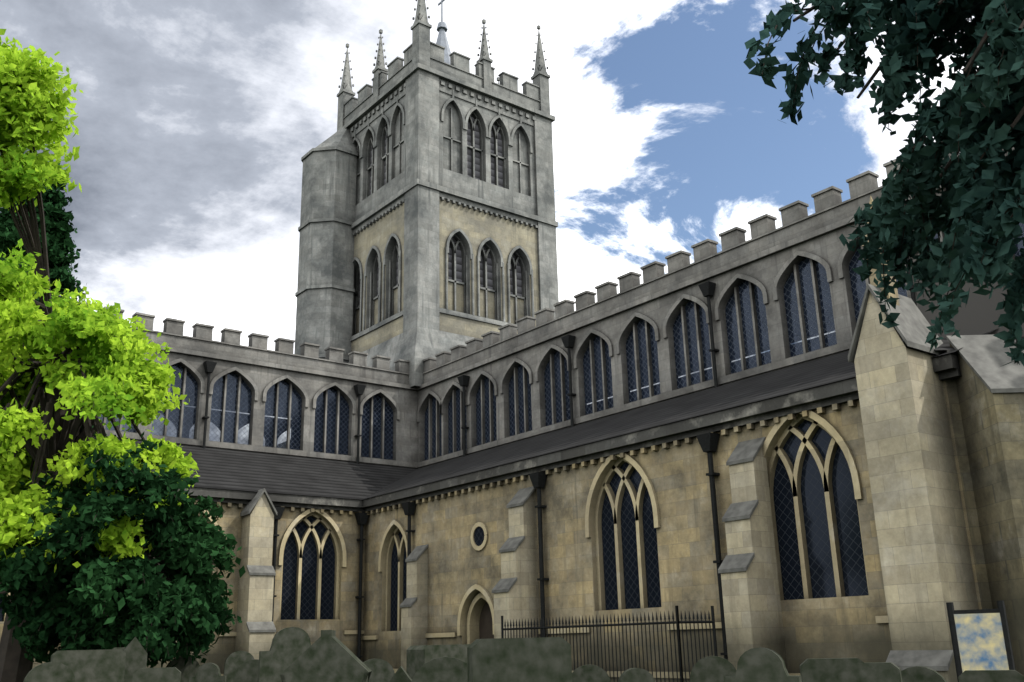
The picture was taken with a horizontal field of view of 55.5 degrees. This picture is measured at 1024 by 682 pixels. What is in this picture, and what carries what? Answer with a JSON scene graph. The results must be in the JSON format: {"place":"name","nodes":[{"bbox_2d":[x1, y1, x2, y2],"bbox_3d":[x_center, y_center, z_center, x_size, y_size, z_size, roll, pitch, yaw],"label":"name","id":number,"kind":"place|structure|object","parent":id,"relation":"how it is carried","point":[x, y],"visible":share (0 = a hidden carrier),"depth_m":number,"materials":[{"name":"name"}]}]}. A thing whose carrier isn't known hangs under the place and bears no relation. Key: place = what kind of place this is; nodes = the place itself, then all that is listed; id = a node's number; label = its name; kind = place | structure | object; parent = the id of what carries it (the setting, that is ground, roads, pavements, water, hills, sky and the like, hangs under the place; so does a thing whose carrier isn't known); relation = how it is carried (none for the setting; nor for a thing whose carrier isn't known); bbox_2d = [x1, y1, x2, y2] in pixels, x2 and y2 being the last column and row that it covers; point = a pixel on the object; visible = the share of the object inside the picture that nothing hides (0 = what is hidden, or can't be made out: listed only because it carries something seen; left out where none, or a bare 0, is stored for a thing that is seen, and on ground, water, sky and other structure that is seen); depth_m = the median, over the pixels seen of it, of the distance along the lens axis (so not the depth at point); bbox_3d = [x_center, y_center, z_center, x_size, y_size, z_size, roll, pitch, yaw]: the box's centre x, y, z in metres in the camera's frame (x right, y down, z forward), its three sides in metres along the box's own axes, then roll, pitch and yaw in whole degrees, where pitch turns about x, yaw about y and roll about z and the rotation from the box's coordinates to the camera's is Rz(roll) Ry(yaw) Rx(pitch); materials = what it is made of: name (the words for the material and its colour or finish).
{"place":"outdoors","nodes":[
{"label":"outdoors","id":0,"kind":"place"},
{"bbox_2d":[280,630,371,681],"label":"gravestone","id":1,"kind":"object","parent":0,"point":[328,656],"depth_m":9.57,"materials":[{"name":"stone"}]},
{"bbox_2d":[294,0,558,386],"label":"church tower","id":2,"kind":"structure","parent":0,"point":[421,105],"depth_m":45.77,"materials":[{"name":"grey stone"}]},
{"bbox_2d":[359,114,521,305],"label":"tower louvers","id":3,"kind":"object","parent":2,"relation":"in","point":[458,249],"visible":0.19,"depth_m":45.86,"materials":[{"name":"grey wood"}]},
{"bbox_2d":[436,0,450,63],"bbox_3d":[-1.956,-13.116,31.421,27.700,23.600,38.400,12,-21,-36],"label":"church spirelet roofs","id":4,"kind":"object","parent":2,"relation":"on","point":[442,29],"visible":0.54,"depth_m":51.18,"materials":[{"name":"grey metal"}]},
{"bbox_2d":[351,197,538,351],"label":"tower wall panels","id":5,"kind":"object","parent":2,"relation":"attached to","point":[477,227],"visible":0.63,"depth_m":44.24,"materials":[{"name":"beige stone"}]},
{"bbox_2d":[0,0,977,353],"label":"sky","id":6,"kind":"structure","parent":0,"point":[196,120],"materials":[{"name":"white"}]},
{"bbox_2d":[945,344,1023,675],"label":"church aisle end walls","id":7,"kind":"structure","parent":0,"point":[988,427],"depth_m":15.65,"materials":[{"name":"beige stone"}]},
{"label":"ground","id":8,"kind":"structure","parent":0,"visible":0},
{"bbox_2d":[24,662,74,681],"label":"gravestone","id":9,"kind":"object","parent":8,"relation":"on","point":[52,672],"visible":1,"depth_m":10.28,"materials":[{"name":"stone"}]},
{"bbox_2d":[0,163,116,594],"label":"dark conifer tree","id":10,"kind":"object","parent":8,"relation":"on","point":[59,230],"visible":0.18,"depth_m":23.19,"materials":[{"name":"green plant"}]},
{"bbox_2d":[50,649,125,681],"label":"gravestone","id":11,"kind":"object","parent":8,"relation":"on","point":[107,665],"visible":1,"depth_m":11.38,"materials":[{"name":"stone"}]},
{"bbox_2d":[0,29,198,681],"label":"bright green tree","id":12,"kind":"object","parent":8,"relation":"on","point":[90,366],"visible":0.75,"depth_m":14.52,"materials":[{"name":"green plant"}]},
{"bbox_2d":[0,432,245,667],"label":"yew bush","id":13,"kind":"object","parent":8,"relation":"on","point":[164,595],"visible":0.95,"depth_m":13.65,"materials":[{"name":"green plant"}]},
{"bbox_2d":[124,637,146,681],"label":"gravestone","id":14,"kind":"object","parent":8,"relation":"on","point":[136,655],"visible":0.69,"depth_m":12.40,"materials":[{"name":"stone"}]},
{"bbox_2d":[132,667,180,681],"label":"gravestone","id":15,"kind":"object","parent":8,"relation":"on","point":[169,674],"visible":1,"depth_m":9.79,"materials":[{"name":"stone"}]},
{"bbox_2d":[166,656,199,681],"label":"gravestone","id":16,"kind":"object","parent":8,"relation":"on","point":[188,669],"visible":0.47,"depth_m":14.38,"materials":[{"name":"stone"}]},
{"bbox_2d":[189,663,226,681],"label":"gravestone","id":17,"kind":"object","parent":8,"relation":"on","point":[208,672],"visible":1,"depth_m":12.65,"materials":[{"name":"stone"}]},
{"bbox_2d":[223,651,254,681],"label":"gravestone","id":18,"kind":"object","parent":8,"relation":"on","point":[234,661],"visible":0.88,"depth_m":13.69,"materials":[{"name":"stone"}]},
{"bbox_2d":[233,659,258,681],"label":"gravestone","id":19,"kind":"object","parent":8,"relation":"on","point":[247,671],"visible":0.58,"depth_m":11.87,"materials":[{"name":"stone"}]},
{"bbox_2d":[258,627,310,681],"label":"gravestone","id":20,"kind":"object","parent":8,"relation":"on","point":[289,646],"visible":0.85,"depth_m":11.54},
{"bbox_2d":[363,658,394,681],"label":"gravestone","id":21,"kind":"object","parent":8,"relation":"on","point":[382,670],"visible":0.59,"depth_m":13.60,"materials":[{"name":"stone"}]},
{"bbox_2d":[389,666,411,681],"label":"gravestone","id":22,"kind":"object","parent":8,"relation":"on","point":[401,675],"visible":0.89,"depth_m":10.29,"materials":[{"name":"stone"}]},
{"bbox_2d":[406,644,469,678],"bbox_3d":[-0.850,4.599,12.155,0.800,1.541,0.500,9,-20,-31],"label":"gravestone","id":23,"kind":"object","parent":8,"relation":"on","point":[418,657],"visible":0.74,"depth_m":12.13,"materials":[{"name":"stone"}]},
{"bbox_2d":[411,657,467,681],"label":"gravestone","id":24,"kind":"object","parent":8,"relation":"on","point":[446,669],"visible":0.78,"depth_m":8.44,"materials":[{"name":"stone"}]},
{"bbox_2d":[0,196,981,681],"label":"church aisle walls","id":25,"kind":"structure","parent":8,"relation":"on","point":[676,472],"depth_m":22.89,"materials":[{"name":"beige stone"}]},
{"bbox_2d":[0,420,868,630],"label":"window panes","id":26,"kind":"structure","parent":25,"relation":"in","point":[819,545],"depth_m":19.66,"materials":[{"name":"black glass"}]},
{"bbox_2d":[3,410,888,677],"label":"window surrounds","id":27,"kind":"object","parent":25,"relation":"attached to","point":[476,597],"depth_m":22.96,"materials":[{"name":"beige stone"}]},
{"bbox_2d":[479,601,493,638],"bbox_3d":[-0.549,8.285,26.339,0.001,3.050,1.500,12,-21,-36],"label":"church door","id":28,"kind":"structure","parent":25,"relation":"in","point":[485,627],"depth_m":26.72,"materials":[{"name":"brown wood"}]},
{"bbox_2d":[94,329,1023,499],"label":"church aisle roofs","id":29,"kind":"structure","parent":25,"relation":"on","point":[242,470],"depth_m":30.13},
{"bbox_2d":[202,257,916,659],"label":"drainpipes","id":30,"kind":"object","parent":25,"relation":"attached to","point":[708,443],"visible":0.64,"depth_m":28.04,"materials":[{"name":"black metal"}]},
{"bbox_2d":[178,308,960,512],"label":"church cornices","id":31,"kind":"object","parent":25,"relation":"attached to","point":[946,366],"visible":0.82,"depth_m":23.02,"materials":[{"name":"grey stone"}]},
{"bbox_2d":[235,292,978,681],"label":"buttresses","id":32,"kind":"structure","parent":25,"relation":"attached to","point":[921,534],"depth_m":16.71,"materials":[{"name":"beige stone"}]},
{"bbox_2d":[240,283,1023,670],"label":"buttress caps","id":33,"kind":"object","parent":32,"relation":"on","point":[984,357],"visible":0.65,"depth_m":17.14,"materials":[{"name":"grey stone"}]},
{"bbox_2d":[467,637,571,681],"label":"tomb slab","id":34,"kind":"structure","parent":8,"relation":"on","point":[542,659],"depth_m":6.10,"materials":[{"name":"stone"}]},
{"bbox_2d":[72,142,1023,499],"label":"clerestory wall","id":35,"kind":"structure","parent":8,"relation":"on","point":[766,258],"depth_m":33.24,"materials":[{"name":"grey stone"}]},
{"bbox_2d":[572,664,610,681],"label":"gravestone","id":36,"kind":"object","parent":8,"relation":"on","point":[588,673],"visible":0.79,"depth_m":11.24,"materials":[{"name":"stone"}]},
{"bbox_2d":[501,606,683,681],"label":"iron railing","id":37,"kind":"object","parent":8,"relation":"on","point":[622,624],"visible":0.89,"depth_m":19.31,"materials":[{"name":"black metal"}]},
{"bbox_2d":[190,273,1023,496],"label":"roof","id":38,"kind":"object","parent":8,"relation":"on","point":[978,314],"visible":0.02,"depth_m":17.93,"materials":[{"name":"grey metal"}]},
{"bbox_2d":[618,668,654,681],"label":"gravestone","id":39,"kind":"object","parent":8,"relation":"on","point":[635,675],"visible":1,"depth_m":9.33,"materials":[{"name":"stone"}]},
{"bbox_2d":[679,606,717,681],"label":"iron railing","id":40,"kind":"object","parent":8,"relation":"on","point":[681,622],"visible":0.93,"depth_m":18.45,"materials":[{"name":"black metal"}]},
{"bbox_2d":[690,656,736,681],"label":"gravestone","id":41,"kind":"object","parent":8,"relation":"on","point":[712,669],"visible":0.88,"depth_m":10.18,"materials":[{"name":"stone"}]},
{"bbox_2d":[724,647,801,681],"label":"gravestone","id":42,"kind":"object","parent":8,"relation":"on","point":[760,664],"visible":1,"depth_m":6.86,"materials":[{"name":"stone"}]},
{"bbox_2d":[799,658,863,681],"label":"gravestone","id":43,"kind":"object","parent":8,"relation":"on","point":[828,670],"visible":0.89,"depth_m":7.64,"materials":[{"name":"stone"}]},
{"bbox_2d":[852,662,902,681],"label":"gravestone","id":44,"kind":"object","parent":8,"relation":"on","point":[878,672],"visible":0.77,"depth_m":7.53,"materials":[{"name":"stone"}]},
{"bbox_2d":[743,0,1023,367],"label":"tree","id":45,"kind":"object","parent":8,"relation":"on","point":[974,122],"visible":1,"depth_m":7.34,"materials":[{"name":"green plant"}]},
{"bbox_2d":[901,666,945,681],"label":"gravestone","id":46,"kind":"object","parent":8,"relation":"on","point":[918,674],"visible":0.78,"depth_m":9.18,"materials":[{"name":"stone"}]},
{"bbox_2d":[946,600,1014,681],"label":"noticeboard frame posts","id":47,"kind":"object","parent":8,"relation":"on","point":[951,611],"visible":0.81,"depth_m":10.00,"materials":[{"name":"brown wood"}]},
{"bbox_2d":[954,613,1008,671],"bbox_3d":[4.808,3.113,9.972,0.040,0.620,0.440,32,-37,-61],"label":"sign panel","id":48,"kind":"object","parent":47,"relation":"attached to","point":[981,642],"visible":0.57,"depth_m":9.96,"materials":[{"name":"multicoloured paper"}]},
{"bbox_2d":[958,670,1023,681],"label":"gravestone","id":49,"kind":"object","parent":8,"relation":"on","point":[990,676],"visible":1,"depth_m":8.09,"materials":[{"name":"stone"}]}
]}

